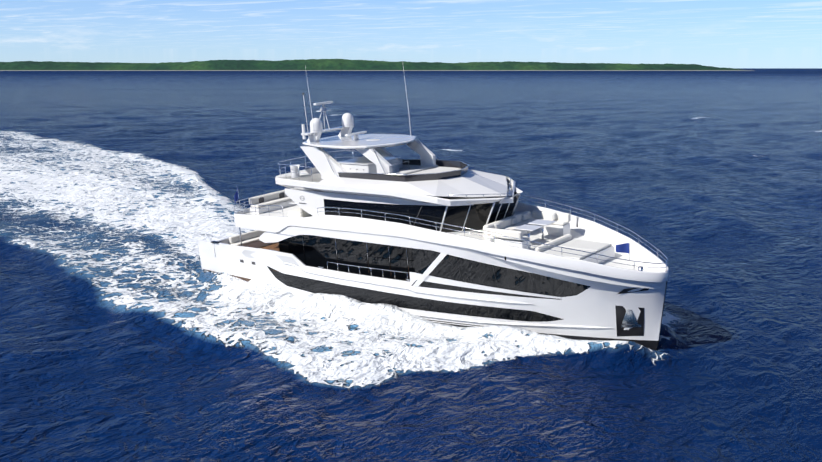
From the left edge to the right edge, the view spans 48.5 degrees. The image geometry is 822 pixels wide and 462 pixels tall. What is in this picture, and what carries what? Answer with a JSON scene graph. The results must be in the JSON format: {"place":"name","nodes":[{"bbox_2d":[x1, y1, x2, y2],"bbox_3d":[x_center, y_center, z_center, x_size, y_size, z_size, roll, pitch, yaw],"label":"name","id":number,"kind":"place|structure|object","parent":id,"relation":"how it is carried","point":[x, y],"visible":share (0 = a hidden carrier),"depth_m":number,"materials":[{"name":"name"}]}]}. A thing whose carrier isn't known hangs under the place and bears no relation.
{"place":"outdoors","nodes":[
{"label":"outdoors","id":0,"kind":"place"},
{"bbox_2d":[0,59,753,70],"bbox_3d":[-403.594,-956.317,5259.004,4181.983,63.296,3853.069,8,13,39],"label":"island terrain","id":1,"kind":"structure","parent":0,"point":[299,65],"depth_m":4608.29,"materials":[{"name":"green plant"}]},
{"bbox_2d":[0,68,821,461],"bbox_3d":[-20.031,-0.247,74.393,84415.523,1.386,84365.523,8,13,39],"label":"sea water","id":2,"kind":"structure","parent":0,"point":[130,330],"depth_m":54.52,"materials":[{"name":"blue liquid"}]},
{"bbox_2d":[195,61,668,350],"bbox_3d":[-0.773,-1.900,50.775,31.797,14.850,7.760,7,16,39],"label":"yacht","id":3,"kind":"object","parent":2,"relation":"on","point":[377,222],"visible":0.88,"depth_m":46.61,"materials":[{"name":"white metal"}]},
{"bbox_2d":[0,0,821,67],"label":"sky","id":4,"kind":"structure","parent":0,"point":[715,33],"materials":[{"name":"blue"}]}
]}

